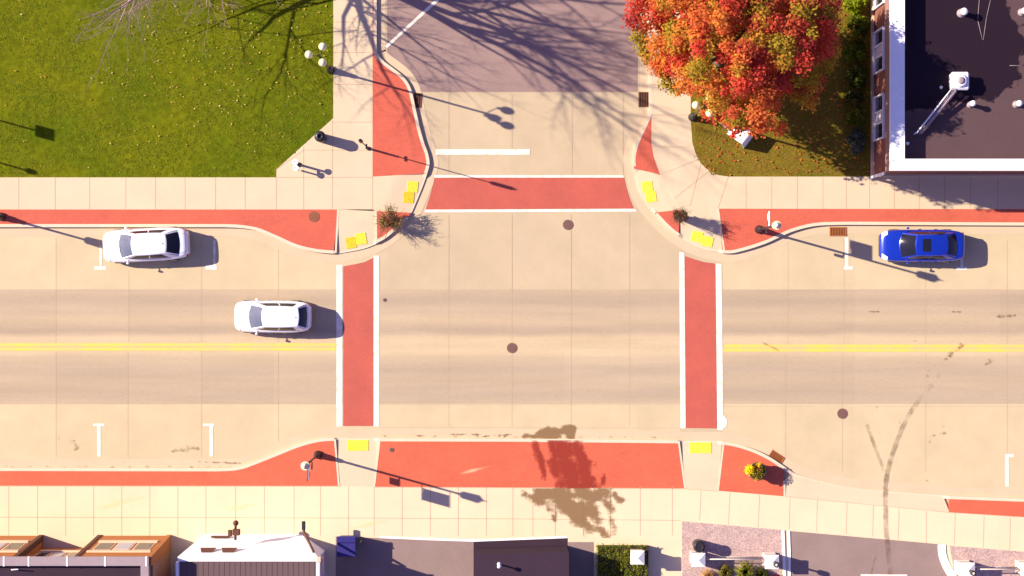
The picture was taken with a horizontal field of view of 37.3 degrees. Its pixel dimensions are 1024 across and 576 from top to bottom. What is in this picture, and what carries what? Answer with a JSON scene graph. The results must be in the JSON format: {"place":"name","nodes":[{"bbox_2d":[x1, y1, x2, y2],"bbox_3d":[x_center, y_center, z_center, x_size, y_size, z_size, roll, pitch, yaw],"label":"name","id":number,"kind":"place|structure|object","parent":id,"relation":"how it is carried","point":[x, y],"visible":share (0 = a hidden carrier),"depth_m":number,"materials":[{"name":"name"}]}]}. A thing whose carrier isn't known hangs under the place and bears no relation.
{"place":"outdoors","nodes":[
{"label":"outdoors","id":0,"kind":"place"},
{"bbox_2d":[0,535,170,575],"bbox_3d":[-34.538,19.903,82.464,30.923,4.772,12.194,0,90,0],"label":"timber front building","id":1,"kind":"structure","parent":0,"point":[99,555],"depth_m":80.66,"materials":[{"name":"brown wood"}]},
{"bbox_2d":[1,543,25,549],"bbox_3d":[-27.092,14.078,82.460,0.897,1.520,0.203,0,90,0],"label":"window","id":2,"kind":"structure","parent":1,"relation":"in","point":[11,546],"depth_m":82.38,"materials":[{"name":"beige glass"}]},
{"bbox_2d":[92,543,115,549],"bbox_3d":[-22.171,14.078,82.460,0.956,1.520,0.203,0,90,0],"label":"window","id":3,"kind":"structure","parent":1,"relation":"in","point":[100,546],"depth_m":82.38,"materials":[{"name":"beige glass"}]},
{"bbox_2d":[112,543,135,549],"bbox_3d":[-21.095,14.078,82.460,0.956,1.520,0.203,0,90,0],"label":"window","id":4,"kind":"structure","parent":1,"relation":"in","point":[120,546],"depth_m":82.38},
{"bbox_2d":[132,543,155,549],"bbox_3d":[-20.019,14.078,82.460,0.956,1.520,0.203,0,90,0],"label":"window","id":5,"kind":"structure","parent":1,"relation":"in","point":[140,546],"depth_m":82.38,"materials":[{"name":"beige glass"}]},
{"bbox_2d":[0,0,332,176],"bbox_3d":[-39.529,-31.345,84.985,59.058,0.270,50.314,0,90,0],"label":"lawn","id":6,"kind":"structure","parent":0,"point":[53,135],"depth_m":84.85,"materials":[{"name":"green plant"}]},
{"bbox_2d":[4,0,330,172],"bbox_3d":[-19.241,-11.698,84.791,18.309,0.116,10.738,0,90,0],"label":"fallen leaves","id":7,"kind":"object","parent":6,"relation":"on","point":[215,71],"visible":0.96,"depth_m":84.78,"materials":[{"name":"plant"}]},
{"bbox_2d":[65,0,302,89],"bbox_3d":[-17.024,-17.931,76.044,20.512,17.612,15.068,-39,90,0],"label":"bare tree","id":8,"kind":"object","parent":6,"relation":"on","point":[125,6],"visible":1,"depth_m":77.89,"materials":[{"name":"grey plant"}]},
{"bbox_2d":[305,42,334,73],"bbox_3d":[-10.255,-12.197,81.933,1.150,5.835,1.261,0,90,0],"label":"globe lamp","id":9,"kind":"object","parent":6,"relation":"on","point":[322,61],"visible":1,"depth_m":79.12,"materials":[{"name":"glass"}]},
{"bbox_2d":[0,209,336,250],"bbox_3d":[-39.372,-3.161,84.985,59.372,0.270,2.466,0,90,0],"label":"brick paving","id":10,"kind":"structure","parent":0,"point":[297,226],"depth_m":84.85,"materials":[{"name":"brick"}]},
{"bbox_2d":[0,441,339,485],"bbox_3d":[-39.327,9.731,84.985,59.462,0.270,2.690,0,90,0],"label":"brick paving","id":11,"kind":"structure","parent":0,"point":[284,469],"depth_m":84.85,"materials":[{"name":"brick"}]},
{"bbox_2d":[301,451,321,481],"bbox_3d":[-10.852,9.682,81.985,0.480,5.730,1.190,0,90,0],"label":"street lamp","id":12,"kind":"object","parent":11,"relation":"on","point":[305,465],"visible":1,"depth_m":81.10,"materials":[{"name":"metal"}]},
{"bbox_2d":[0,0,372,209],"bbox_3d":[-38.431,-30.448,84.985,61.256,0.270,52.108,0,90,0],"label":"pavement","id":13,"kind":"structure","parent":0,"point":[352,119],"depth_m":84.85,"materials":[{"name":"concrete"}]},
{"bbox_2d":[314,131,326,142],"bbox_3d":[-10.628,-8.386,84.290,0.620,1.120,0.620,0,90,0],"label":"litter bin","id":14,"kind":"object","parent":13,"relation":"on","point":[320,136],"visible":1,"depth_m":83.83,"materials":[{"name":"metal"}]},
{"bbox_2d":[377,211,410,238],"bbox_3d":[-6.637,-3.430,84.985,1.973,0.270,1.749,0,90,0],"label":"brick paving","id":15,"kind":"structure","parent":0,"point":[379,232],"depth_m":84.85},
{"bbox_2d":[372,204,406,239],"bbox_3d":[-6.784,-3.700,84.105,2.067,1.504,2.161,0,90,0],"label":"corner shrub","id":16,"kind":"object","parent":15,"relation":"on","point":[384,223],"visible":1,"depth_m":84.04,"materials":[{"name":"brown plant"}]},
{"bbox_2d":[373,0,425,176],"bbox_3d":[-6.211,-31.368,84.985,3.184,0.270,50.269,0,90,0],"label":"brick paving","id":17,"kind":"structure","parent":0,"point":[398,148],"depth_m":84.85,"materials":[{"name":"brick"}]},
{"bbox_2d":[0,290,1023,403],"bbox_3d":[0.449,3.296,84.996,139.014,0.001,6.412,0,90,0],"label":"road lanes","id":18,"kind":"structure","parent":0,"point":[442,346],"depth_m":85.00,"materials":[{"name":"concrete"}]},
{"bbox_2d":[0,343,335,350],"bbox_3d":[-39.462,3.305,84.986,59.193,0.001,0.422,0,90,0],"label":"line","id":19,"kind":"object","parent":18,"relation":"on","point":[167,345],"visible":1,"depth_m":84.99,"materials":[{"name":"yellow paint"}]},
{"bbox_2d":[234,298,311,334],"bbox_3d":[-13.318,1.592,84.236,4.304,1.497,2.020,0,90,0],"label":"car","id":20,"kind":"object","parent":18,"relation":"on","point":[256,315],"visible":1,"depth_m":83.84,"materials":[{"name":"white paint"}]},
{"bbox_2d":[724,344,1023,351],"bbox_3d":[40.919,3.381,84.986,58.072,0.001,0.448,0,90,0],"label":"line","id":21,"kind":"object","parent":18,"relation":"on","point":[731,347],"visible":1,"depth_m":84.99,"materials":[{"name":"yellow paint"}]},
{"bbox_2d":[0,225,1023,506],"bbox_3d":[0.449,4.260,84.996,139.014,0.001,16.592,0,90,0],"label":"parking lane","id":22,"kind":"structure","parent":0,"point":[954,445],"depth_m":85.00,"materials":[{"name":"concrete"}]},
{"bbox_2d":[93,424,104,455],"bbox_3d":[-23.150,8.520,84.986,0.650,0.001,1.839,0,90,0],"label":"parking mark","id":23,"kind":"object","parent":22,"relation":"on","point":[98,439],"visible":1,"depth_m":84.99,"materials":[{"name":"white paint"}]},
{"bbox_2d":[103,227,189,263],"bbox_3d":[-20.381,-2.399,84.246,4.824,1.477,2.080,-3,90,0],"label":"car","id":24,"kind":"object","parent":22,"relation":"on","point":[125,245],"visible":1,"depth_m":83.90,"materials":[{"name":"white paint"}]},
{"bbox_2d":[206,240,216,269],"bbox_3d":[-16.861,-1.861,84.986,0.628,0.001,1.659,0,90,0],"label":"parking mark","id":25,"kind":"object","parent":22,"relation":"on","point":[212,267],"visible":1,"depth_m":84.99,"materials":[{"name":"white paint"}]},
{"bbox_2d":[343,258,373,425],"bbox_3d":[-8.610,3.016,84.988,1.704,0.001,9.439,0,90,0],"label":"crosswalk","id":26,"kind":"structure","parent":22,"relation":"on","point":[358,344],"depth_m":84.99,"materials":[{"name":"brick"}]},
{"bbox_2d":[0,429,1023,497],"bbox_3d":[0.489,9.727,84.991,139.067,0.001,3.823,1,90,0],"label":"gutter","id":27,"kind":"object","parent":22,"relation":"on","point":[790,465],"visible":1,"depth_m":84.99,"materials":[{"name":"concrete"}]},
{"bbox_2d":[522,425,575,438],"bbox_3d":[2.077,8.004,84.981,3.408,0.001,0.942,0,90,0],"label":"damp stain","id":28,"kind":"object","parent":22,"relation":"on","point":[555,433],"visible":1,"depth_m":84.98,"materials":[{"name":"brown"}]},
{"bbox_2d":[844,238,852,269],"bbox_3d":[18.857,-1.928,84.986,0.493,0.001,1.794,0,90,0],"label":"parking mark","id":29,"kind":"object","parent":22,"relation":"on","point":[846,267],"visible":1,"depth_m":84.99,"materials":[{"name":"white paint"}]},
{"bbox_2d":[879,227,964,263],"bbox_3d":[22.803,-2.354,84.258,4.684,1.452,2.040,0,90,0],"label":"car","id":30,"kind":"object","parent":22,"relation":"on","point":[921,245],"visible":1,"depth_m":83.94,"materials":[{"name":"blue paint"}]},
{"bbox_2d":[1005,454,1013,485],"bbox_3d":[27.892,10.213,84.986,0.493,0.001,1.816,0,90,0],"label":"parking mark","id":31,"kind":"object","parent":22,"relation":"on","point":[1007,456],"visible":1,"depth_m":84.99,"materials":[{"name":"white paint"}]},
{"bbox_2d":[0,486,1023,575],"bbox_3d":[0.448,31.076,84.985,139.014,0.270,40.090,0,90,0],"label":"pavement","id":32,"kind":"structure","parent":0,"point":[637,515],"depth_m":84.85,"materials":[{"name":"concrete"}]},
{"bbox_2d":[176,534,325,575],"bbox_3d":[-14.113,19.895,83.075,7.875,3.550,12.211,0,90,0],"label":"white front building","id":33,"kind":"structure","parent":32,"relation":"on","point":[252,555],"depth_m":81.46,"materials":[{"name":"paint"}]},
{"bbox_2d":[228,520,239,539],"bbox_3d":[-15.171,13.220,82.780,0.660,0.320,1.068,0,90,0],"label":"sign bracket","id":34,"kind":"object","parent":33,"relation":"attached to","point":[235,532],"visible":1,"depth_m":82.70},
{"bbox_2d":[336,536,473,575],"bbox_3d":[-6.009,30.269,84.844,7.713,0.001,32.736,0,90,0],"label":"side lot","id":35,"kind":"structure","parent":32,"relation":"on","point":[389,557],"depth_m":84.84,"materials":[{"name":"asphalt"}]},
{"bbox_2d":[337,535,355,556],"bbox_3d":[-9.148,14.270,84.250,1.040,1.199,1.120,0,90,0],"label":"wheeled dumpster","id":36,"kind":"object","parent":35,"relation":"on","point":[346,545],"visible":1,"depth_m":83.67,"materials":[{"name":"blue plastic"}]},
{"bbox_2d":[380,536,566,541],"bbox_3d":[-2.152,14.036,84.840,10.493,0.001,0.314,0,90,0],"label":"kerb line","id":37,"kind":"object","parent":32,"relation":"on","point":[473,540],"visible":1,"depth_m":84.84,"materials":[{"name":"concrete"}]},
{"bbox_2d":[6,52,1017,549],"bbox_3d":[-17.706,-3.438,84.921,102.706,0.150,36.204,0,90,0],"label":"pavement joints","id":38,"kind":"object","parent":32,"relation":"on","point":[610,488],"visible":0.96,"depth_m":84.85,"materials":[{"name":"concrete"}]},
{"bbox_2d":[474,538,567,553],"bbox_3d":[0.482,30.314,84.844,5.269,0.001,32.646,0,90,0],"label":"side lot","id":39,"kind":"structure","parent":32,"relation":"on","point":[533,542],"depth_m":84.84,"materials":[{"name":"asphalt"}]},
{"bbox_2d":[474,545,568,575],"bbox_3d":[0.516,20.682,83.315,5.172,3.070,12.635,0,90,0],"label":"flat roofed shed","id":40,"kind":"structure","parent":39,"relation":"on","point":[526,561],"depth_m":82.50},
{"bbox_2d":[522,488,623,537],"bbox_3d":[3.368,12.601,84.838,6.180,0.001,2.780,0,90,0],"label":"tree shadow","id":41,"kind":"object","parent":32,"relation":"on","point":[578,513],"visible":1,"depth_m":84.84,"materials":[{"name":"brown"}]},
{"bbox_2d":[568,542,593,575],"bbox_3d":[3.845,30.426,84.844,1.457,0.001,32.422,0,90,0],"label":"side lot","id":42,"kind":"structure","parent":32,"relation":"on","point":[581,558],"depth_m":84.84,"materials":[{"name":"concrete"}]},
{"bbox_2d":[595,543,647,575],"bbox_3d":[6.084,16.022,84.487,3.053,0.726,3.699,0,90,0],"label":"clipped hedge","id":43,"kind":"object","parent":32,"relation":"on","point":[613,560],"visible":0.93,"depth_m":84.40,"materials":[{"name":"plant"}]},
{"bbox_2d":[631,549,644,564],"bbox_3d":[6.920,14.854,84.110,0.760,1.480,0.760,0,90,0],"label":"pillar","id":44,"kind":"structure","parent":32,"relation":"on","point":[637,556],"depth_m":83.50,"materials":[{"name":"concrete"}]},
{"bbox_2d":[682,521,781,575],"bbox_3d":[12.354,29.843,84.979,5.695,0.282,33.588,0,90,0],"label":"gravel bed","id":45,"kind":"object","parent":32,"relation":"on","point":[718,540],"visible":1,"depth_m":84.84,"materials":[{"name":"gravel"}]},
{"bbox_2d":[690,550,704,566],"bbox_3d":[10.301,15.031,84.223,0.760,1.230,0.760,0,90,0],"label":"pillar","id":46,"kind":"structure","parent":45,"relation":"on","point":[697,559],"depth_m":83.74,"materials":[{"name":"beige stone"}]},
{"bbox_2d":[692,539,704,552],"bbox_3d":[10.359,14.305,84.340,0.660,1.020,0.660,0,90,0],"label":"litter bin","id":47,"kind":"object","parent":45,"relation":"on","point":[698,545],"visible":1,"depth_m":83.85,"materials":[{"name":"metal"}]},
{"bbox_2d":[705,556,764,559],"bbox_3d":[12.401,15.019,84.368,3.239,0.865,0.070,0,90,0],"label":"railing","id":48,"kind":"object","parent":45,"relation":"on","point":[735,558],"visible":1,"depth_m":84.19,"materials":[{"name":"white metal"}]},
{"bbox_2d":[762,552,778,568],"bbox_3d":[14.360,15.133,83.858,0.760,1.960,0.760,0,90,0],"label":"pillar","id":49,"kind":"structure","parent":45,"relation":"on","point":[771,561],"depth_m":83.70,"materials":[{"name":"beige stone"}]},
{"bbox_2d":[950,546,1023,575],"bbox_3d":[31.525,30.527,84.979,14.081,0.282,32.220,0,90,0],"label":"gravel bed","id":50,"kind":"object","parent":32,"relation":"on","point":[980,557],"visible":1,"depth_m":84.84,"materials":[{"name":"gravel"}]},
{"bbox_2d":[954,560,976,575],"bbox_3d":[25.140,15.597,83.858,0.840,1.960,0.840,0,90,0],"label":"pillar","id":51,"kind":"structure","parent":50,"relation":"on","point":[964,567],"depth_m":83.69,"materials":[{"name":"concrete"}]},
{"bbox_2d":[1015,560,1023,575],"bbox_3d":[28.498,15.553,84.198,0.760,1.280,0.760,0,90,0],"label":"pillar","id":52,"kind":"structure","parent":50,"relation":"on","point":[1019,564],"depth_m":84.20,"materials":[{"name":"beige stone"}]},
{"bbox_2d":[387,0,637,91],"bbox_3d":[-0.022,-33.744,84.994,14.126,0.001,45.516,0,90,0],"label":"side street","id":53,"kind":"structure","parent":0,"point":[513,45],"depth_m":84.99,"materials":[{"name":"asphalt"}]},
{"bbox_2d":[386,0,438,47],"bbox_3d":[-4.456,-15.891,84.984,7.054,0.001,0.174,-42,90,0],"label":"parking mark","id":54,"kind":"object","parent":53,"relation":"on","point":[433,3],"visible":1,"depth_m":84.98,"materials":[{"name":"white paint"}]},
{"bbox_2d":[375,441,683,487],"bbox_3d":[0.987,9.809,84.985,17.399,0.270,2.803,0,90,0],"label":"brick paving","id":55,"kind":"structure","parent":0,"point":[492,464],"depth_m":84.85,"materials":[{"name":"brick"}]},
{"bbox_2d":[533,440,604,487],"bbox_3d":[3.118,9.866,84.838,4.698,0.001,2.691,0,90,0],"label":"tree shadow","id":56,"kind":"object","parent":55,"relation":"on","point":[562,451],"visible":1,"depth_m":84.84,"materials":[{"name":"red brick"}]},
{"bbox_2d":[363,0,821,440],"bbox_3d":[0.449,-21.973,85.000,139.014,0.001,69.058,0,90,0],"label":"road","id":57,"kind":"structure","parent":0,"point":[571,133],"depth_m":85.00,"materials":[{"name":"concrete"}]},
{"bbox_2d":[0,0,437,262],"bbox_3d":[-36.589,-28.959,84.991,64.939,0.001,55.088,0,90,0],"label":"gutter","id":58,"kind":"object","parent":57,"relation":"on","point":[410,78],"visible":0.98,"depth_m":84.99,"materials":[{"name":"concrete"}]},
{"bbox_2d":[436,149,529,154],"bbox_3d":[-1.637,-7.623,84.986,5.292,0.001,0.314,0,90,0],"label":"stop line","id":59,"kind":"object","parent":57,"relation":"on","point":[482,151],"visible":1,"depth_m":84.99,"materials":[{"name":"white paint"}]},
{"bbox_2d":[0,214,1023,471],"bbox_3d":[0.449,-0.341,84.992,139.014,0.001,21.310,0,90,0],"label":"road joints","id":60,"kind":"object","parent":57,"relation":"on","point":[724,406],"visible":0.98,"depth_m":84.99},
{"bbox_2d":[426,178,632,209],"bbox_3d":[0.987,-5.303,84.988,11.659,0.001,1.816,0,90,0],"label":"crosswalk","id":61,"kind":"structure","parent":57,"relation":"on","point":[529,193],"depth_m":84.99,"materials":[{"name":"brick"}]},
{"bbox_2d":[425,175,636,211],"bbox_3d":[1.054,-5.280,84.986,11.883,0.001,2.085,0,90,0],"label":"crosswalk line","id":62,"kind":"object","parent":57,"relation":"on","point":[535,176],"visible":1,"depth_m":84.99,"materials":[{"name":"white paint"}]},
{"bbox_2d":[685,256,716,427],"bbox_3d":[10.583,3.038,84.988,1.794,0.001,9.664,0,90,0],"label":"crosswalk","id":63,"kind":"structure","parent":57,"relation":"on","point":[700,352],"depth_m":84.99,"materials":[{"name":"brick"}]},
{"bbox_2d":[679,252,722,429],"bbox_3d":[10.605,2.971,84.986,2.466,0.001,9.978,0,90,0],"label":"crosswalk line","id":64,"kind":"object","parent":57,"relation":"on","point":[718,339],"visible":1,"depth_m":84.99,"materials":[{"name":"white paint"}]},
{"bbox_2d":[623,7,1023,261],"bbox_3d":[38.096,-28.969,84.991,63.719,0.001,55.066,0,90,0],"label":"gutter","id":65,"kind":"object","parent":57,"relation":"on","point":[657,223],"visible":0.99,"depth_m":84.99,"materials":[{"name":"concrete"}]},
{"bbox_2d":[830,227,846,235],"bbox_3d":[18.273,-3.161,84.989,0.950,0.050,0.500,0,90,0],"label":"storm drain","id":66,"kind":"object","parent":65,"relation":"on","point":[838,231],"visible":1,"depth_m":84.97,"materials":[{"name":"metal"}]},
{"bbox_2d":[634,118,659,174],"bbox_3d":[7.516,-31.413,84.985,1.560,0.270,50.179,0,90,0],"label":"brick paving","id":67,"kind":"structure","parent":0,"point":[644,159],"depth_m":84.85,"materials":[{"name":"brick"}]},
{"bbox_2d":[655,210,679,232],"bbox_3d":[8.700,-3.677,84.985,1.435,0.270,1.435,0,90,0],"label":"brick paving","id":68,"kind":"structure","parent":0,"point":[666,216],"depth_m":84.85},
{"bbox_2d":[670,207,689,225],"bbox_3d":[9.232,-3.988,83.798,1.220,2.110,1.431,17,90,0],"label":"corner shrub","id":69,"kind":"object","parent":68,"relation":"on","point":[680,216],"visible":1,"depth_m":83.44,"materials":[{"name":"brown plant"}]},
{"bbox_2d":[715,563,733,575],"bbox_3d":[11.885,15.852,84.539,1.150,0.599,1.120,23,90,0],"label":"ornamental grass","id":70,"kind":"object","parent":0,"point":[724,570],"depth_m":84.38,"materials":[{"name":"green plant"}]},
{"bbox_2d":[732,558,756,575],"bbox_3d":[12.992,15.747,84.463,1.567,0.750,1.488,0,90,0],"label":"ornamental grass","id":71,"kind":"object","parent":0,"point":[746,569],"depth_m":84.25,"materials":[{"name":"green plant"}]},
{"bbox_2d":[719,445,783,495],"bbox_3d":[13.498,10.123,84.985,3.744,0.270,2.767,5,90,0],"label":"brick paving","id":72,"kind":"structure","parent":0,"point":[734,477],"depth_m":84.85,"materials":[{"name":"brick"}]},
{"bbox_2d":[743,462,766,480],"bbox_3d":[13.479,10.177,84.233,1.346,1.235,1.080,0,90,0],"label":"shrub","id":73,"kind":"object","parent":72,"relation":"on","point":[756,471],"visible":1,"depth_m":83.94,"materials":[{"name":"yellow plant"}]},
{"bbox_2d":[691,0,870,176],"bbox_3d":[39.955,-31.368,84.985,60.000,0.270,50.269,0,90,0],"label":"lawn","id":74,"kind":"structure","parent":0,"point":[772,158],"depth_m":84.85,"materials":[{"name":"green plant"}]},
{"bbox_2d":[688,95,713,121],"bbox_3d":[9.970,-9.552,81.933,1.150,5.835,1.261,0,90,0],"label":"globe lamp","id":75,"kind":"object","parent":74,"relation":"on","point":[692,117],"visible":0.72,"depth_m":79.16,"materials":[{"name":"glass"}]},
{"bbox_2d":[621,0,845,138],"bbox_3d":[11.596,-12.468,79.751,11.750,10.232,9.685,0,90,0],"label":"maple tree","id":76,"kind":"object","parent":74,"relation":"on","point":[759,72],"visible":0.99,"depth_m":76.65,"materials":[{"name":"orange plant"}]},
{"bbox_2d":[722,124,752,147],"bbox_3d":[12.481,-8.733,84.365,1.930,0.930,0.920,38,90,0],"label":"folded signboard","id":77,"kind":"object","parent":74,"relation":"on","point":[743,142],"visible":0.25,"depth_m":84.15,"materials":[{"name":"white plastic"}]},
{"bbox_2d":[696,3,870,174],"bbox_3d":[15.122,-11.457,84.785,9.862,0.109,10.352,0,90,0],"label":"fallen leaves","id":78,"kind":"object","parent":74,"relation":"on","point":[797,126],"visible":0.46,"depth_m":84.78,"materials":[{"name":"plant"}]},
{"bbox_2d":[842,38,866,63],"bbox_3d":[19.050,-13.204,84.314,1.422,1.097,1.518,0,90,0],"label":"shrub","id":79,"kind":"object","parent":74,"relation":"on","point":[854,50],"visible":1,"depth_m":84.15,"materials":[{"name":"green plant"}]},
{"bbox_2d":[844,88,864,107],"bbox_3d":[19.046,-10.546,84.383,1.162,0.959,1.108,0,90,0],"label":"shrub","id":80,"kind":"object","parent":74,"relation":"on","point":[853,96],"visible":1,"depth_m":84.18,"materials":[{"name":"green plant"}]},
{"bbox_2d":[845,126,866,155],"bbox_3d":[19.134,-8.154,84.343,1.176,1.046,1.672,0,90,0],"label":"shrub","id":81,"kind":"object","parent":74,"relation":"on","point":[856,138],"visible":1,"depth_m":84.14,"materials":[{"name":"plant"}]},
{"bbox_2d":[842,0,869,15],"bbox_3d":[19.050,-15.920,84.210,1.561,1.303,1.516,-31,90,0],"label":"shrub","id":82,"kind":"object","parent":74,"relation":"on","point":[854,7],"visible":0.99,"depth_m":84.03,"materials":[{"name":"green plant"}]},
{"bbox_2d":[845,106,867,128],"bbox_3d":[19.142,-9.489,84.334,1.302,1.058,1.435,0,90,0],"label":"shrub","id":83,"kind":"object","parent":74,"relation":"on","point":[855,116],"visible":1,"depth_m":84.12,"materials":[{"name":"green plant"}]},
{"bbox_2d":[845,63,867,88],"bbox_3d":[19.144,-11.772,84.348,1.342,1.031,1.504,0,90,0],"label":"shrub","id":84,"kind":"object","parent":74,"relation":"on","point":[859,70],"visible":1,"depth_m":84.09,"materials":[{"name":"green plant"}]},
{"bbox_2d":[846,13,870,39],"bbox_3d":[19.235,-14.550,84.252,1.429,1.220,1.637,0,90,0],"label":"shrub","id":85,"kind":"object","parent":74,"relation":"on","point":[861,23],"visible":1,"depth_m":84.00,"materials":[{"name":"green plant"}]},
{"bbox_2d":[651,6,1023,208],"bbox_3d":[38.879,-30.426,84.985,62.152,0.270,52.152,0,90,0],"label":"pavement","id":86,"kind":"structure","parent":0,"point":[671,141],"depth_m":84.85,"materials":[{"name":"concrete"}]},
{"bbox_2d":[870,0,1023,178],"bbox_3d":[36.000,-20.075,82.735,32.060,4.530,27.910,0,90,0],"label":"brick building","id":87,"kind":"structure","parent":86,"relation":"on","point":[947,88],"depth_m":81.30,"materials":[{"name":"brick"}]},
{"bbox_2d":[872,26,884,74],"bbox_3d":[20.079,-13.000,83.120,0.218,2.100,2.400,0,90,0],"label":"window","id":88,"kind":"structure","parent":87,"relation":"in","point":[878,37],"depth_m":83.31,"materials":[{"name":"glass"}]},
{"bbox_2d":[872,93,884,141],"bbox_3d":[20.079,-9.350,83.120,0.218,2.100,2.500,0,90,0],"label":"window","id":89,"kind":"structure","parent":87,"relation":"in","point":[878,102],"depth_m":83.31,"materials":[{"name":"white paint"}]},
{"bbox_2d":[785,475,948,511],"bbox_3d":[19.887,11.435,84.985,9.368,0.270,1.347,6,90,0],"label":"driveway apron","id":90,"kind":"object","parent":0,"point":[795,486],"visible":1,"depth_m":84.88,"materials":[{"name":"concrete"}]},
{"bbox_2d":[790,531,946,575],"bbox_3d":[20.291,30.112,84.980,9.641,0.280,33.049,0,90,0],"label":"driveway","id":91,"kind":"structure","parent":0,"point":[815,554],"depth_m":84.84,"materials":[{"name":"concrete"}]},
{"bbox_2d":[719,209,1023,250],"bbox_3d":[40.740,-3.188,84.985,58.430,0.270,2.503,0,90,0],"label":"brick paving","id":92,"kind":"structure","parent":0,"point":[738,227],"depth_m":84.85,"materials":[{"name":"brick"}]},
{"bbox_2d":[755,211,780,233],"bbox_3d":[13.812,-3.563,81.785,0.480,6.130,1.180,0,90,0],"label":"street lamp","id":93,"kind":"object","parent":92,"relation":"on","point":[775,225],"visible":1,"depth_m":81.64,"materials":[{"name":"black paint"}]},
{"bbox_2d":[948,499,1023,516],"bbox_3d":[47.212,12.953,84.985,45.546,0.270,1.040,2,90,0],"label":"brick paving","id":94,"kind":"structure","parent":0,"point":[1005,508],"depth_m":84.85,"materials":[{"name":"brick"}]},
{"label":"ground","id":95,"kind":"structure","parent":0,"visible":0},
{"bbox_2d":[0,0,429,253],"bbox_3d":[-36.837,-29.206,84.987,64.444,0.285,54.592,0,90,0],"label":"kerb","id":96,"kind":"structure","parent":95,"relation":"on","point":[256,228],"depth_m":84.84,"materials":[{"name":"concrete"}]},
{"bbox_2d":[337,210,375,252],"bbox_3d":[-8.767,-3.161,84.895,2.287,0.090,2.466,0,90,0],"label":"kerb ramp","id":97,"kind":"structure","parent":96,"relation":"on","point":[351,223],"depth_m":84.86,"materials":[{"name":"concrete"}]},
{"bbox_2d":[355,232,366,244],"bbox_3d":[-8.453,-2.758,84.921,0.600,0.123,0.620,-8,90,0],"label":"tactile pad","id":98,"kind":"object","parent":97,"relation":"on","point":[360,238],"visible":1,"depth_m":84.89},
{"bbox_2d":[373,174,423,212],"bbox_3d":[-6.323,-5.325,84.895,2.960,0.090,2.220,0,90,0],"label":"kerb ramp","id":99,"kind":"structure","parent":96,"relation":"on","point":[389,190],"depth_m":84.86,"materials":[{"name":"concrete"}]},
{"bbox_2d":[403,192,414,203],"bbox_3d":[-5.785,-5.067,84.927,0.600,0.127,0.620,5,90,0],"label":"tactile pad","id":100,"kind":"object","parent":99,"relation":"on","point":[408,197],"visible":1,"depth_m":84.89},
{"bbox_2d":[407,181,417,192],"bbox_3d":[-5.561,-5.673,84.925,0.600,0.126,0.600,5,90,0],"label":"tactile pad","id":101,"kind":"object","parent":99,"relation":"on","point":[412,186],"visible":1,"depth_m":84.89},
{"bbox_2d":[0,438,1023,501],"bbox_3d":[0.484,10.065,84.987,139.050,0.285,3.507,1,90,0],"label":"kerb","id":102,"kind":"structure","parent":95,"relation":"on","point":[474,440],"depth_m":84.84,"materials":[{"name":"concrete"}]},
{"bbox_2d":[336,439,378,486],"bbox_3d":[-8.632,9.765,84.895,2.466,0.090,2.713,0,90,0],"label":"kerb ramp","id":103,"kind":"structure","parent":102,"relation":"on","point":[356,468],"depth_m":84.86,"materials":[{"name":"concrete"}]},
{"bbox_2d":[347,440,368,450],"bbox_3d":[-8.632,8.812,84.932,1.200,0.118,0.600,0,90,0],"label":"tactile pad","id":104,"kind":"object","parent":103,"relation":"on","point":[357,445],"visible":1,"depth_m":84.90,"materials":[{"name":"plastic"}]},
{"bbox_2d":[680,442,721,490],"bbox_3d":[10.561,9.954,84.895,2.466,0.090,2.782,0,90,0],"label":"kerb ramp","id":105,"kind":"structure","parent":102,"relation":"on","point":[701,471],"depth_m":84.86,"materials":[{"name":"concrete"}]},
{"bbox_2d":[690,442,711,452],"bbox_3d":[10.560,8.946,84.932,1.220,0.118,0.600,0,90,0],"label":"tactile pad","id":106,"kind":"object","parent":105,"relation":"on","point":[700,447],"visible":1,"depth_m":84.90,"materials":[{"name":"plastic"}]},
{"bbox_2d":[782,530,785,575],"bbox_3d":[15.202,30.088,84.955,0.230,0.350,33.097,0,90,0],"label":"kerb","id":107,"kind":"structure","parent":95,"relation":"on","point":[783,553],"depth_m":84.78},
{"bbox_2d":[788,531,790,575],"bbox_3d":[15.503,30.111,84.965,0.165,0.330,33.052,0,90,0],"label":"kerb","id":108,"kind":"structure","parent":95,"relation":"on","point":[789,560],"depth_m":84.80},
{"bbox_2d":[632,5,1023,253],"bbox_3d":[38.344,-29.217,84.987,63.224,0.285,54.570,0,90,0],"label":"kerb","id":109,"kind":"structure","parent":95,"relation":"on","point":[661,219],"depth_m":84.84,"materials":[{"name":"concrete"}]},
{"bbox_2d":[638,92,648,106],"bbox_3d":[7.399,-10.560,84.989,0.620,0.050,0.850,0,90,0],"label":"storm drain","id":110,"kind":"object","parent":109,"relation":"on","point":[643,99],"visible":1,"depth_m":84.97,"materials":[{"name":"metal"}]},
{"bbox_2d":[637,169,679,211],"bbox_3d":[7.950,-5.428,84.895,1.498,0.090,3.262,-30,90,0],"label":"kerb ramp","id":111,"kind":"structure","parent":109,"relation":"on","point":[665,201],"depth_m":84.89,"materials":[{"name":"concrete"}]},
{"bbox_2d":[679,209,721,250],"bbox_3d":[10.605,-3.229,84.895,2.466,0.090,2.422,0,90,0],"label":"kerb ramp","id":112,"kind":"structure","parent":109,"relation":"on","point":[705,222],"depth_m":84.87,"materials":[{"name":"concrete"}]},
{"bbox_2d":[690,231,702,242],"bbox_3d":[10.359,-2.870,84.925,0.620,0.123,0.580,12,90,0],"label":"tactile pad","id":113,"kind":"object","parent":112,"relation":"on","point":[696,236],"visible":1,"depth_m":84.89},
{"bbox_2d":[938,544,955,575],"bbox_3d":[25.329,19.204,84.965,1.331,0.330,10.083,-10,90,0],"label":"kerb","id":114,"kind":"structure","parent":95,"relation":"on","point":[947,568],"depth_m":84.80,"materials":[{"name":"concrete"}]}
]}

